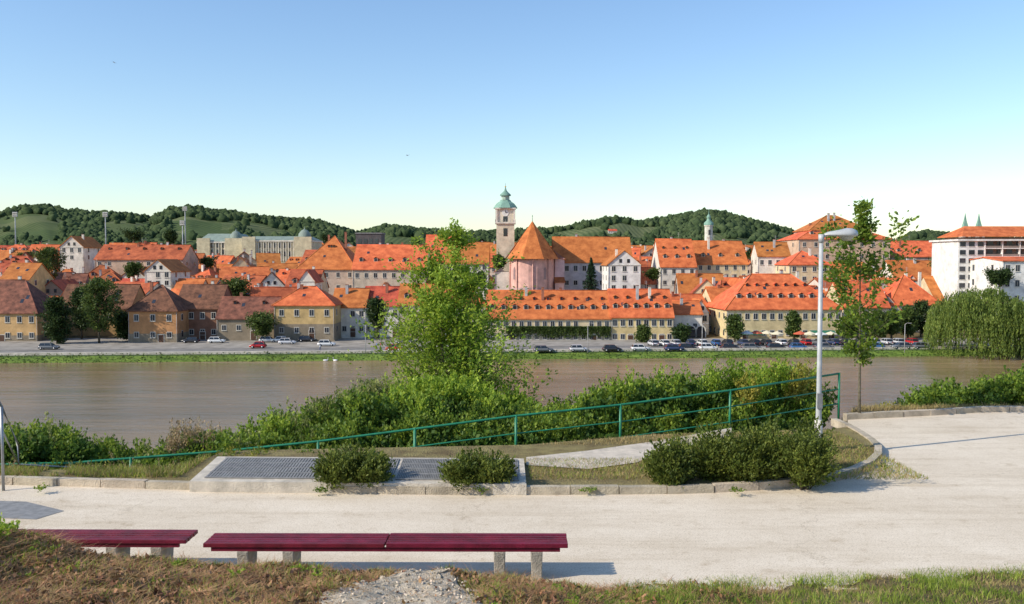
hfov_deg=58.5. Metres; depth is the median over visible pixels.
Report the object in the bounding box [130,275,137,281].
chimneys
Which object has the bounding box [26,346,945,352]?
quay promenade
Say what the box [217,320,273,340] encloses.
walls
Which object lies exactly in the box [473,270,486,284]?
town tree
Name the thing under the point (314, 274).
roof
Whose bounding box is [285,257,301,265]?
roof
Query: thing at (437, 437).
riverside shrubs
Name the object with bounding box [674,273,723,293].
roof
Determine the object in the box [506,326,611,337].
ivy
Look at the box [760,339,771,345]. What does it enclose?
parked car
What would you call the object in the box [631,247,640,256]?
roof
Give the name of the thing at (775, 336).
doors
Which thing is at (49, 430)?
riverside shrubs
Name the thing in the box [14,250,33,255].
town tree
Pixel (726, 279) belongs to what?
roof
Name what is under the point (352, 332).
doors
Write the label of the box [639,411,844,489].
planter shrub
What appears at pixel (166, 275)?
windows
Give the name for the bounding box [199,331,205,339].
doors
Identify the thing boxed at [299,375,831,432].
riverside shrubs
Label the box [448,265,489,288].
windows
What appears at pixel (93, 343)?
quay parking
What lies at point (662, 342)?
parked car
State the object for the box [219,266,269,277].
roof
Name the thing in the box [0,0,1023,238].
sky
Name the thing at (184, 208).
stadium floodlight mast
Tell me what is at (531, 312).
roof
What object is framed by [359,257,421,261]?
dormers
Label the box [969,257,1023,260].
roof
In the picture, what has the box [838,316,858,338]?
town tree
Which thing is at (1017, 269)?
windows
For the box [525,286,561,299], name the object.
chimneys
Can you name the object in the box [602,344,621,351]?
parked car
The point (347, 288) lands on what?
chimneys
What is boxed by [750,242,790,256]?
roof
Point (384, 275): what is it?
windows
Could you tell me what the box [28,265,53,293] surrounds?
walls
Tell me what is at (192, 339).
parked car
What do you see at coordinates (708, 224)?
town hall turret
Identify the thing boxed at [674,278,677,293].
walls
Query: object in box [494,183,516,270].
cathedral clock tower
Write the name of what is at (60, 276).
roof
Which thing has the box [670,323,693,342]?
town tree
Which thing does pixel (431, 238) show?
roof
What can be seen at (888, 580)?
ground
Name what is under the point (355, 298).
roof
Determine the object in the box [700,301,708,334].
walls
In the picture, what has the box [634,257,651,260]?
roof
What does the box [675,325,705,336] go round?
stone archway
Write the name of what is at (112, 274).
roof
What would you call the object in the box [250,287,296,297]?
roof
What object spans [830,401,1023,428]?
bed grass
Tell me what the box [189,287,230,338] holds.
walls
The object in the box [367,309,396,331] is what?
windows
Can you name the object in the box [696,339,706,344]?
parked car
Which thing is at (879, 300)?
roof
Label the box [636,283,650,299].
chimneys
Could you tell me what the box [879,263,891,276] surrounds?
walls
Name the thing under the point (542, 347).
parked car
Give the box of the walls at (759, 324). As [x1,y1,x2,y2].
[708,307,840,338]
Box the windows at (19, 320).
[5,315,46,338]
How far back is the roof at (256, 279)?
295.33 m
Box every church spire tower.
[962,213,967,226]
[976,215,981,225]
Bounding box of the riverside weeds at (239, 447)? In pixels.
[8,444,313,469]
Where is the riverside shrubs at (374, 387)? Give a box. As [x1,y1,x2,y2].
[299,374,408,423]
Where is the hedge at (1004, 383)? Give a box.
[897,363,1023,406]
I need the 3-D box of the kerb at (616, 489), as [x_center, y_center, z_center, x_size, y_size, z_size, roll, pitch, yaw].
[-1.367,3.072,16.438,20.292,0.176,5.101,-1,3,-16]
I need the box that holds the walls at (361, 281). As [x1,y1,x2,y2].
[352,254,429,287]
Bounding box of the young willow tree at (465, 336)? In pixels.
[339,217,558,406]
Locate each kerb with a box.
[0,418,881,494]
[843,406,1023,420]
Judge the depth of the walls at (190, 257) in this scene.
319.83 m
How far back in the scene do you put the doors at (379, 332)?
240.47 m
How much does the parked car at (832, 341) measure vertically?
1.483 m
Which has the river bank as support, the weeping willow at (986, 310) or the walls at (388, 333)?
the weeping willow at (986, 310)
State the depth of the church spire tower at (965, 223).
398.36 m
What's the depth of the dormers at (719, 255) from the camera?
312.39 m
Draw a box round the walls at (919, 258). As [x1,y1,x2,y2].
[890,256,931,259]
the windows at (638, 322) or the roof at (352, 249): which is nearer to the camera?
the windows at (638, 322)
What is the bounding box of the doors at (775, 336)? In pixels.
[742,332,834,338]
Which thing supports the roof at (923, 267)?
on the walls at (889, 274)
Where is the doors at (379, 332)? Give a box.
[374,328,397,336]
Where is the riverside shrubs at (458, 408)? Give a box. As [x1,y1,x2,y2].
[414,391,531,417]
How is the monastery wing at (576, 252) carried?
on the ground at (888, 580)
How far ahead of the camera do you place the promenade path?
13.64 m
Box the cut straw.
[0,517,801,603]
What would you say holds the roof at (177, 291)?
on the walls
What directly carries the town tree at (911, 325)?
on the quay parking
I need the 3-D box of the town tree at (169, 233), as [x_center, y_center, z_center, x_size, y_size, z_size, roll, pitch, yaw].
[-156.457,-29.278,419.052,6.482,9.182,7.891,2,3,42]
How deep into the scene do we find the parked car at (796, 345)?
207.69 m
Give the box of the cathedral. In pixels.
[494,215,565,289]
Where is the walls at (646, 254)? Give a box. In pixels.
[641,247,653,256]
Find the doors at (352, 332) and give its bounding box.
[350,328,355,336]
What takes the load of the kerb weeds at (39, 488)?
on the promenade path
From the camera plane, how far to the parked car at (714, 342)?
216.71 m
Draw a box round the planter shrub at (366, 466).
[309,438,395,489]
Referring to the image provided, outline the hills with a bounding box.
[0,212,919,250]
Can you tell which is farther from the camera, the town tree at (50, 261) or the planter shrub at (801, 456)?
the town tree at (50, 261)
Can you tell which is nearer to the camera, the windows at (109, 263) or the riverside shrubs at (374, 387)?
the riverside shrubs at (374, 387)
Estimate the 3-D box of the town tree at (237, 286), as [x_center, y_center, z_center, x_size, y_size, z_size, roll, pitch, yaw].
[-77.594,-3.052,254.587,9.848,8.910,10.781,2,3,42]
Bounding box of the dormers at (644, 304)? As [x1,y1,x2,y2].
[613,295,668,307]
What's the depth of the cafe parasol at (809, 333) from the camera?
224.17 m
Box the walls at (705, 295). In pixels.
[702,289,710,301]
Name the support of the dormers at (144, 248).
on the roof at (150, 252)
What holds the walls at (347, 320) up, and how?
on the ground at (888, 580)
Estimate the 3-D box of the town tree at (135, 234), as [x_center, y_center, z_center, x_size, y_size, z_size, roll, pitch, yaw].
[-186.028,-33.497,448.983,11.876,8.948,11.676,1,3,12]
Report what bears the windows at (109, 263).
attached to the walls at (190, 257)
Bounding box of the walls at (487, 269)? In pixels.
[445,257,489,299]
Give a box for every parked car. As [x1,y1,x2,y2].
[37,343,59,349]
[181,337,199,342]
[207,337,225,342]
[249,341,266,347]
[259,336,273,341]
[270,336,286,341]
[278,338,296,343]
[298,335,315,341]
[317,340,335,345]
[385,344,401,349]
[533,345,553,351]
[569,344,586,351]
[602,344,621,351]
[630,344,649,350]
[647,339,658,345]
[659,339,669,345]
[664,344,683,350]
[670,339,680,344]
[678,343,696,347]
[686,339,695,345]
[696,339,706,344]
[697,343,716,347]
[711,339,720,345]
[720,343,739,347]
[721,339,733,343]
[737,339,748,345]
[740,343,761,347]
[749,339,760,345]
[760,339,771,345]
[766,343,785,347]
[775,339,787,344]
[788,339,799,343]
[788,343,807,347]
[800,338,811,344]
[812,338,825,343]
[813,342,834,346]
[826,338,840,344]
[873,342,884,348]
[881,338,892,344]
[890,342,911,348]
[893,338,903,343]
[905,338,918,344]
[911,342,931,348]
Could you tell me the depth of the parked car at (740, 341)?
217.29 m
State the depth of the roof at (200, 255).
372.70 m
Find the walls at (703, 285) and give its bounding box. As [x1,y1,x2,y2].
[692,280,712,293]
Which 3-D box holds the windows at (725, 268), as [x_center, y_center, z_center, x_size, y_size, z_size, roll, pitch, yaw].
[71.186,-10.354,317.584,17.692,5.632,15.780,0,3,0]
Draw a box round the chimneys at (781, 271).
[738,266,798,278]
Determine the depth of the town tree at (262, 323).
225.31 m
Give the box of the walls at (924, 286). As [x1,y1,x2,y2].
[921,278,942,302]
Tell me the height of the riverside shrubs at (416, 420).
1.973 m
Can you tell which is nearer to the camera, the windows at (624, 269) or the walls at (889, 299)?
the walls at (889, 299)
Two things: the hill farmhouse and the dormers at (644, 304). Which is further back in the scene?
the hill farmhouse
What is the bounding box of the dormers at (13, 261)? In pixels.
[1,258,30,262]
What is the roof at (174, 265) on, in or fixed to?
on the walls at (151, 276)
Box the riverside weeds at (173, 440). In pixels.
[164,416,221,457]
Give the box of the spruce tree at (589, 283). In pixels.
[582,257,599,289]
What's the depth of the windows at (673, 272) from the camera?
299.80 m
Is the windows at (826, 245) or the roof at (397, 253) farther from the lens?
the windows at (826, 245)
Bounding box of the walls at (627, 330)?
[612,318,673,339]
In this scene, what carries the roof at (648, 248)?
on the walls at (646, 254)
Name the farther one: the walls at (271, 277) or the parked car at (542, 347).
the walls at (271, 277)
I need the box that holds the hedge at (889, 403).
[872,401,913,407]
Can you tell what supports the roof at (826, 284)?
on the walls at (814, 282)
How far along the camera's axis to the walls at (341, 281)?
299.97 m
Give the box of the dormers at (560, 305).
[490,296,606,308]
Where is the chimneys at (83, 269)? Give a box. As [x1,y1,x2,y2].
[64,267,84,272]
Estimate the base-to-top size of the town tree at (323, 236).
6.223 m
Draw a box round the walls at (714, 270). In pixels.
[696,265,746,276]
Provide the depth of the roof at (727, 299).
241.52 m
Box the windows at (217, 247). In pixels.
[211,243,223,253]
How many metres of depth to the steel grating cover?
15.50 m
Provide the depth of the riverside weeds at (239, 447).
17.76 m
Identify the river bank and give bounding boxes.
[0,350,1023,362]
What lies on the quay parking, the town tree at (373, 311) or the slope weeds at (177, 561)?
the town tree at (373, 311)
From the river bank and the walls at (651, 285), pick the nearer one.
the river bank
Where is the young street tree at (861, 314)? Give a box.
[814,198,919,412]
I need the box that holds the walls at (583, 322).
[487,320,610,339]
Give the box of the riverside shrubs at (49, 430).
[3,396,316,468]
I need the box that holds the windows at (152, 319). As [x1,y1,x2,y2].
[128,312,182,337]
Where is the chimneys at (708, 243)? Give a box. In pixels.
[707,238,724,248]
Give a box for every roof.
[0,245,29,249]
[0,250,30,260]
[0,263,10,273]
[0,263,54,279]
[0,279,50,313]
[1,256,36,262]
[22,252,41,257]
[29,244,60,251]
[45,279,78,290]
[51,272,75,279]
[59,236,101,247]
[62,273,89,282]
[62,284,145,309]
[89,265,120,278]
[93,244,198,259]
[99,270,122,283]
[114,282,158,294]
[121,266,146,276]
[121,278,144,281]
[125,285,189,311]
[139,242,157,243]
[143,259,191,271]
[171,289,180,294]
[173,278,207,288]
[179,284,232,309]
[190,277,221,283]
[195,268,218,277]
[196,253,205,258]
[198,264,232,272]
[203,230,248,241]
[207,255,234,263]
[215,296,281,319]
[218,275,266,285]
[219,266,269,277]
[231,257,255,266]
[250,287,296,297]
[252,226,320,240]
[256,253,280,266]
[258,263,297,274]
[261,272,284,285]
[272,286,342,305]
[276,269,290,283]
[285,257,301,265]
[286,269,328,287]
[295,235,354,269]
[298,269,323,282]
[299,250,316,264]
[333,288,369,307]
[348,246,355,252]
[351,244,430,269]
[365,286,399,306]
[397,283,446,305]
[425,235,453,261]
[445,242,489,263]
[486,290,611,319]
[490,245,514,253]
[490,253,495,266]
[601,250,642,265]
[607,289,674,317]
[631,245,652,248]
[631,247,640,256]
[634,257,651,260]
[638,261,650,266]
[640,246,653,255]
[641,267,656,283]
[650,239,696,267]
[671,293,710,314]
[672,300,703,314]
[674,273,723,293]
[689,278,713,293]
[692,241,748,264]
[702,286,731,301]
[707,273,842,309]
[715,279,729,285]
[724,277,737,281]
[727,278,742,285]
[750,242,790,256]
[774,250,831,264]
[776,231,891,240]
[807,278,841,288]
[825,281,890,307]
[828,262,866,279]
[854,277,910,284]
[881,260,931,280]
[883,274,936,305]
[890,241,931,256]
[921,276,943,300]
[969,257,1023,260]
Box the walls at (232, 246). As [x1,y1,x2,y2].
[196,238,241,257]
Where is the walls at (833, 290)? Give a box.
[826,284,888,332]
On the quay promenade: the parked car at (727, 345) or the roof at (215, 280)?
the parked car at (727, 345)
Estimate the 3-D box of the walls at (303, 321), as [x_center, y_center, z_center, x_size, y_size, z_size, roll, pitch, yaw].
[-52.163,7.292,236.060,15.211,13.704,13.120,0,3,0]
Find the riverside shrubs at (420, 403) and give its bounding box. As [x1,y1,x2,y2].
[237,355,808,437]
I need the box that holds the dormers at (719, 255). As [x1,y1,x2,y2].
[701,252,738,256]
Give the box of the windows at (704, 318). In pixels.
[701,306,706,334]
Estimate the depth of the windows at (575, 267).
299.79 m
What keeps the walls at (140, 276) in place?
on the ground at (888, 580)
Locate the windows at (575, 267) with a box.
[564,265,601,285]
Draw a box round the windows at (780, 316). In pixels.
[710,310,841,337]
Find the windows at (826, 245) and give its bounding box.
[792,239,887,267]
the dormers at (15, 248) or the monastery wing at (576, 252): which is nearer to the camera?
the monastery wing at (576, 252)
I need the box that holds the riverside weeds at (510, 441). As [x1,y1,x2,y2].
[390,434,623,446]
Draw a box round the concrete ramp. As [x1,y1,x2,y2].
[526,428,730,468]
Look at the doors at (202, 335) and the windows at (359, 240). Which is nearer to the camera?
the doors at (202, 335)
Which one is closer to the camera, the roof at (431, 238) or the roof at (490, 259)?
the roof at (431, 238)
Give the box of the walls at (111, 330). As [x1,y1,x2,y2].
[65,287,144,335]
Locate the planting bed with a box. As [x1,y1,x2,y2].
[13,417,873,487]
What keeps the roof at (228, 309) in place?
on the walls at (231, 333)
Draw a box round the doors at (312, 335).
[308,330,314,337]
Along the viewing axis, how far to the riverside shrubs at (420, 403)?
21.77 m
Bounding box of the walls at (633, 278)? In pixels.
[602,251,640,289]
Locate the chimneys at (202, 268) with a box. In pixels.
[201,264,216,272]
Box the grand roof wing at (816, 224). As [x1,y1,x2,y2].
[793,213,870,233]
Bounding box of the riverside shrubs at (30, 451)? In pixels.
[0,426,101,469]
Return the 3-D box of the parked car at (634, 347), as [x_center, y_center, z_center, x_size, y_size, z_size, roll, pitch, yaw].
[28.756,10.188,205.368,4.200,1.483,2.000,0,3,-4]
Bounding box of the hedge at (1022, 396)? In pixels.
[919,372,1023,405]
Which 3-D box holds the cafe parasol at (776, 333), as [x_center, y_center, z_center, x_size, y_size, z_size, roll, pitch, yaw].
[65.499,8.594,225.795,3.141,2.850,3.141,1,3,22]
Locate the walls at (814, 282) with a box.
[808,279,823,288]
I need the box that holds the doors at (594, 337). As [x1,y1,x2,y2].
[508,335,596,339]
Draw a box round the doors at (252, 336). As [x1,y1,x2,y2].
[250,330,256,339]
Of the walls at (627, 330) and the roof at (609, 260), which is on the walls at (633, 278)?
the roof at (609, 260)
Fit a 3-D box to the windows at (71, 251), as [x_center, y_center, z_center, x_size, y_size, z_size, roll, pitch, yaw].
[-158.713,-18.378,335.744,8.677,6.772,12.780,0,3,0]
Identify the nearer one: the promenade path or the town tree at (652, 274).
the promenade path
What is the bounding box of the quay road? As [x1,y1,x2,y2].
[0,343,989,352]
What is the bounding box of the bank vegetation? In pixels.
[0,346,1020,363]
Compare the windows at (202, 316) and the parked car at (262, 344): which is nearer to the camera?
the parked car at (262, 344)
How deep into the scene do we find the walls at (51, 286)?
271.32 m
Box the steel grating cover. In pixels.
[189,456,525,494]
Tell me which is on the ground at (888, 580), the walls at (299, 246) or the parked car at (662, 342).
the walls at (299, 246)
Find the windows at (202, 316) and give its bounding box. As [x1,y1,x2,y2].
[189,312,215,334]
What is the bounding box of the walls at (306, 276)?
[299,271,321,288]
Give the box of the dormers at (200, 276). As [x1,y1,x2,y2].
[190,275,212,277]
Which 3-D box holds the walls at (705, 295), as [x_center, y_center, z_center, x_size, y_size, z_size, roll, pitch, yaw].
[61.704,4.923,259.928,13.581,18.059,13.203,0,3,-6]
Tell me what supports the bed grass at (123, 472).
on the planting bed
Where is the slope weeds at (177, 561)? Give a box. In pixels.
[1,521,633,603]
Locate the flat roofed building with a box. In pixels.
[355,233,385,245]
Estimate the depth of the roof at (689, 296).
256.68 m
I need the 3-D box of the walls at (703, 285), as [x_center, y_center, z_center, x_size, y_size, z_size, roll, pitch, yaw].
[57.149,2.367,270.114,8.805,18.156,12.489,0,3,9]
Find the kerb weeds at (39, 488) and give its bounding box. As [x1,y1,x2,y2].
[33,462,892,495]
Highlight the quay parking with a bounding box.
[0,338,992,349]
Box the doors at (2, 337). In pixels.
[0,334,4,340]
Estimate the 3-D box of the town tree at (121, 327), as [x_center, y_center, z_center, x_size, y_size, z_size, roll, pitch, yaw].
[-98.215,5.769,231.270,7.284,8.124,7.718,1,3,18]
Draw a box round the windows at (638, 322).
[611,319,671,339]
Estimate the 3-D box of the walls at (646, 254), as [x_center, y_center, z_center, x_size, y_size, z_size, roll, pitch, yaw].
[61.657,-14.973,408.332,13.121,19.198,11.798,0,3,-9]
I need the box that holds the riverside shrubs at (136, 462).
[93,432,235,468]
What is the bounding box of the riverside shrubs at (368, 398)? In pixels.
[222,361,837,443]
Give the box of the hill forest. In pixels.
[0,203,955,248]
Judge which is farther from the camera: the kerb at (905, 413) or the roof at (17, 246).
the roof at (17, 246)
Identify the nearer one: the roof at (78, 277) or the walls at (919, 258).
the roof at (78, 277)
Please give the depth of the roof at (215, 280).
294.49 m
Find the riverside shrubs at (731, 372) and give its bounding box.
[702,353,816,410]
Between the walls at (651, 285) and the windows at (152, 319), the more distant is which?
the walls at (651, 285)
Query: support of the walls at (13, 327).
on the ground at (888, 580)
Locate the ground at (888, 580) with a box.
[0,324,1023,603]
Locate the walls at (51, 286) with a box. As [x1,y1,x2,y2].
[45,281,63,294]
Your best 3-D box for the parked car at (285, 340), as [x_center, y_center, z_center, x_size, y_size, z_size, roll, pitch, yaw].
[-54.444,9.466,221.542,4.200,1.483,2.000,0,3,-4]
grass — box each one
[0,452,209,477]
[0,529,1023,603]
[527,430,927,479]
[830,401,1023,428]
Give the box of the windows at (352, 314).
[342,310,363,331]
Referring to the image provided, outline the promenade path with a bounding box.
[0,412,1023,591]
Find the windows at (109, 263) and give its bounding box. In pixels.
[98,261,194,265]
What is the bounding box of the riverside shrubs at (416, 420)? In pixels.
[231,394,832,449]
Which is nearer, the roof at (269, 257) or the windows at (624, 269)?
the windows at (624, 269)
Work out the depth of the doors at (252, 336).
231.48 m
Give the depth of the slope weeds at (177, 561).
9.32 m
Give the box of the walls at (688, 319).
[673,315,701,326]
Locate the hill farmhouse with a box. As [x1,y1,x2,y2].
[608,228,616,233]
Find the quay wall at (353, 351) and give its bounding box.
[0,346,1020,355]
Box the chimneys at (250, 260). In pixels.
[237,254,251,264]
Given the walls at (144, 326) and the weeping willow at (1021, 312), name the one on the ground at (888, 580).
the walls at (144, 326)
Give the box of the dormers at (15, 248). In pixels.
[0,247,28,249]
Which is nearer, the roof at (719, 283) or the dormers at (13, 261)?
the roof at (719, 283)
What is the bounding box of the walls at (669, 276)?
[651,242,695,293]
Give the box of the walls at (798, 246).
[778,239,889,267]
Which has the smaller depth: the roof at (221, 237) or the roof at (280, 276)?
the roof at (280, 276)
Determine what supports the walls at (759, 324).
on the ground at (888, 580)
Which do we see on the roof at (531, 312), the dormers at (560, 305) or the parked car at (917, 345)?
the dormers at (560, 305)
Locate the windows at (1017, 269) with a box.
[972,262,1019,298]
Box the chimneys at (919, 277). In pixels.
[904,268,921,286]
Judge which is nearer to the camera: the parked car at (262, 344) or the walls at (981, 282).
the parked car at (262, 344)
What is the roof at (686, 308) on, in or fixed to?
on the walls at (688, 319)
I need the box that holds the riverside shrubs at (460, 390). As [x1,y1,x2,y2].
[363,367,546,412]
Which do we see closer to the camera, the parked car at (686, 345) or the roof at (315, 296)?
the parked car at (686, 345)
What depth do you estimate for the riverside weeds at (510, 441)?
19.85 m
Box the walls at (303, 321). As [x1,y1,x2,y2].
[274,305,340,340]
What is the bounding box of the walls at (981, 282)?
[970,258,1023,300]
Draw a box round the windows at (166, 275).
[144,266,185,286]
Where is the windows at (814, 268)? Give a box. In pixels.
[777,266,826,280]
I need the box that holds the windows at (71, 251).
[59,242,98,259]
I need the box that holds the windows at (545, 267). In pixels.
[513,267,545,278]
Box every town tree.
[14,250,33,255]
[30,246,68,277]
[34,295,75,343]
[66,286,89,338]
[73,276,126,342]
[109,309,127,339]
[118,227,147,240]
[122,261,144,277]
[163,229,177,243]
[198,256,217,268]
[219,276,251,295]
[243,309,278,337]
[320,232,333,241]
[363,295,388,339]
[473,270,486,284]
[490,254,506,269]
[634,323,653,342]
[642,267,661,281]
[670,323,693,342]
[723,313,744,341]
[745,247,751,260]
[784,309,803,338]
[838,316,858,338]
[866,308,892,338]
[884,308,904,339]
[899,304,921,337]
[907,299,932,336]
[982,265,1014,286]
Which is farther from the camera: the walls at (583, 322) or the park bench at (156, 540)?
the walls at (583, 322)
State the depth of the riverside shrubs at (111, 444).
18.95 m
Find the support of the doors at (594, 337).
attached to the walls at (583, 322)
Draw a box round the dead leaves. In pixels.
[0,530,741,603]
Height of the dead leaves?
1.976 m
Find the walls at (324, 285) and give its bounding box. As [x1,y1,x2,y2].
[321,273,327,292]
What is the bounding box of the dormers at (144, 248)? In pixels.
[108,247,180,249]
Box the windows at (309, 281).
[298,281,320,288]
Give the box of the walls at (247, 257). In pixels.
[231,252,256,266]
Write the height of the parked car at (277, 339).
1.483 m
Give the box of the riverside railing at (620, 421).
[0,373,839,466]
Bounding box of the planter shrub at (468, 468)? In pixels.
[436,445,517,491]
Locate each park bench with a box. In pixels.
[19,529,197,558]
[203,533,567,579]
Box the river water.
[0,355,1023,452]
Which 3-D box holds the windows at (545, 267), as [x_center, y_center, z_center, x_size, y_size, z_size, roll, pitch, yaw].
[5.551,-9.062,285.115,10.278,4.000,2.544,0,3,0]
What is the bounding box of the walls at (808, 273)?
[776,265,829,283]
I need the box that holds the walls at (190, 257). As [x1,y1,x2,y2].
[95,247,198,274]
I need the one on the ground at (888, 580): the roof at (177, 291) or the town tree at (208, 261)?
the town tree at (208, 261)
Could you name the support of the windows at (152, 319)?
attached to the walls at (144, 326)
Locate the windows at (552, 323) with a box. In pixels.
[488,321,608,339]
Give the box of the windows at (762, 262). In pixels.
[752,257,779,264]
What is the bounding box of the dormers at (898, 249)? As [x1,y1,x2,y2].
[895,248,920,251]
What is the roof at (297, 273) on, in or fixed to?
on the walls at (324, 285)
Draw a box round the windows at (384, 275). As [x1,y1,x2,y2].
[355,273,427,287]
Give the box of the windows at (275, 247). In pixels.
[259,243,290,255]
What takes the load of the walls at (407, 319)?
on the ground at (888, 580)
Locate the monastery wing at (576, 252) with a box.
[551,234,631,289]
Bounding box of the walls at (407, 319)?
[398,306,428,336]
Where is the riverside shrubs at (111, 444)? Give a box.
[3,413,238,469]
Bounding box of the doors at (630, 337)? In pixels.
[627,335,664,339]
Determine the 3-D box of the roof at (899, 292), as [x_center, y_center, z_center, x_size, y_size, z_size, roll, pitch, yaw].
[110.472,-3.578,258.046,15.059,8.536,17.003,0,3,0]
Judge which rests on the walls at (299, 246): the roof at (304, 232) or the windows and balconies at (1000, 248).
the roof at (304, 232)
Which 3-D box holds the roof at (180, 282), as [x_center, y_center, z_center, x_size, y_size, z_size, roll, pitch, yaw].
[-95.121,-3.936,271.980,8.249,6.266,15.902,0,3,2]
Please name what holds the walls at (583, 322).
on the ground at (888, 580)
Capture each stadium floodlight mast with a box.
[12,212,17,244]
[103,212,107,243]
[180,220,184,243]
[183,207,186,243]
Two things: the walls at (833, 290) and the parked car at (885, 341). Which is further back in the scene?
the walls at (833, 290)
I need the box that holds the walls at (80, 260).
[60,237,100,272]
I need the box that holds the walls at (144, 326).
[128,310,188,341]
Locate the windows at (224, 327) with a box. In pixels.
[221,325,254,330]
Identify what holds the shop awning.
attached to the walls at (759, 324)
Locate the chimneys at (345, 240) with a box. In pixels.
[328,232,346,250]
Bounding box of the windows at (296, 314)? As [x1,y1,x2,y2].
[274,306,336,339]
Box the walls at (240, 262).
[232,258,249,266]
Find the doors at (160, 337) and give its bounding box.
[158,334,163,341]
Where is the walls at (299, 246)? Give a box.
[241,237,322,262]
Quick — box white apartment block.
[929,226,1023,300]
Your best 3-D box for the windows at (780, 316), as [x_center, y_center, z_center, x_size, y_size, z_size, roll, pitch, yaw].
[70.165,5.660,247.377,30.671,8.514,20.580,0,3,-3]
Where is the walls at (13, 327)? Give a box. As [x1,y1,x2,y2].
[0,313,63,340]
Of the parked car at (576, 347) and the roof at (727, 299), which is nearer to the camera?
the parked car at (576, 347)
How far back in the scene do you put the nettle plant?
9.37 m
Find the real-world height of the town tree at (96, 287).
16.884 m
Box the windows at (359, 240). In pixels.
[358,239,377,242]
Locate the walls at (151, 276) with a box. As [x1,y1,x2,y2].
[145,260,189,289]
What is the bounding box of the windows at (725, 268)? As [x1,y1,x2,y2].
[699,265,747,276]
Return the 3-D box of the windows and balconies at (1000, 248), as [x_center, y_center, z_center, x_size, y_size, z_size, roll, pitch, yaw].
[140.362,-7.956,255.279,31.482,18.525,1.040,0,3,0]
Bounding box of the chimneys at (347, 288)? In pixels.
[345,284,348,293]
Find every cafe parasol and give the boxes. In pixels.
[741,331,752,338]
[771,331,783,334]
[793,331,803,334]
[804,331,814,334]
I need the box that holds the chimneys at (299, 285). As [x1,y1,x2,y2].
[297,279,328,289]
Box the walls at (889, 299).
[886,296,899,332]
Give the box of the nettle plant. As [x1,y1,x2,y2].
[0,512,20,539]
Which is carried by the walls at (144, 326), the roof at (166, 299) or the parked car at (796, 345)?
the roof at (166, 299)
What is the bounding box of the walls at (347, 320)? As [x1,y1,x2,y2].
[341,308,366,337]
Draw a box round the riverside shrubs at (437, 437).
[296,414,825,448]
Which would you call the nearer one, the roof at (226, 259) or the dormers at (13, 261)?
the dormers at (13, 261)
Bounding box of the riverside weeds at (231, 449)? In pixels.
[4,445,277,469]
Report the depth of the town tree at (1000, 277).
234.93 m
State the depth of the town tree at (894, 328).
231.31 m
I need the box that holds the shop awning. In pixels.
[810,330,835,332]
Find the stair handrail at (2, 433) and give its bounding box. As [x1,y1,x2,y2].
[0,402,72,490]
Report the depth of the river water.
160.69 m
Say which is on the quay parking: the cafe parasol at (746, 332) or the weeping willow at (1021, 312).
the cafe parasol at (746, 332)
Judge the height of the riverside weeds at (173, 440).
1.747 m
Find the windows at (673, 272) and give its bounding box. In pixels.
[657,269,693,284]
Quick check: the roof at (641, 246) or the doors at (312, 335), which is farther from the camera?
the roof at (641, 246)
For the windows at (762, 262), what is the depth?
299.47 m
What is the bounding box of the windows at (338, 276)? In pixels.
[325,272,351,287]
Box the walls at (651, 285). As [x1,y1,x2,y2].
[641,284,654,288]
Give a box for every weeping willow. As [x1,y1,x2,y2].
[922,284,1023,360]
[989,301,1023,358]
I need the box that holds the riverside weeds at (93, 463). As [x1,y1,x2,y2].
[8,447,301,469]
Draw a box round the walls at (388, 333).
[367,307,399,336]
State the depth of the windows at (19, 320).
229.41 m
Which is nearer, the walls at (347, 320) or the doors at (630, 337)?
the doors at (630, 337)
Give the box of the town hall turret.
[704,214,713,240]
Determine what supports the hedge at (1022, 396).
on the ground at (888, 580)
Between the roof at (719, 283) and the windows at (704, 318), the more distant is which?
the roof at (719, 283)
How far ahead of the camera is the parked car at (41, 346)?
207.65 m
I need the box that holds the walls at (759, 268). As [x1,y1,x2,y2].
[751,246,786,272]
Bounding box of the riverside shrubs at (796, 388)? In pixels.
[733,356,816,414]
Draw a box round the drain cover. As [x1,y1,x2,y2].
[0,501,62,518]
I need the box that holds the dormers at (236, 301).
[233,300,266,303]
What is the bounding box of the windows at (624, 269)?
[603,259,640,289]
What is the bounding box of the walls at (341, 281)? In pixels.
[324,270,352,294]
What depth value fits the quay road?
208.29 m
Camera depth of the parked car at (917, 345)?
209.44 m
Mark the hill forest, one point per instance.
(76, 221)
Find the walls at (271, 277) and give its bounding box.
[260,273,283,285]
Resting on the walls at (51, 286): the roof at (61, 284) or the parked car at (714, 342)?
the roof at (61, 284)
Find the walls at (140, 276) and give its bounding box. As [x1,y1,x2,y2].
[121,273,144,277]
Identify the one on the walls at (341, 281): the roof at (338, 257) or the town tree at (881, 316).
the roof at (338, 257)
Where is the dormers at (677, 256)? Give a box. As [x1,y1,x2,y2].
[662,246,690,257]
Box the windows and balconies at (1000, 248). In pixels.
[959,241,1023,293]
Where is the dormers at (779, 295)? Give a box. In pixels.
[734,282,823,297]
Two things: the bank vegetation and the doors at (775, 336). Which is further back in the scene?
the doors at (775, 336)

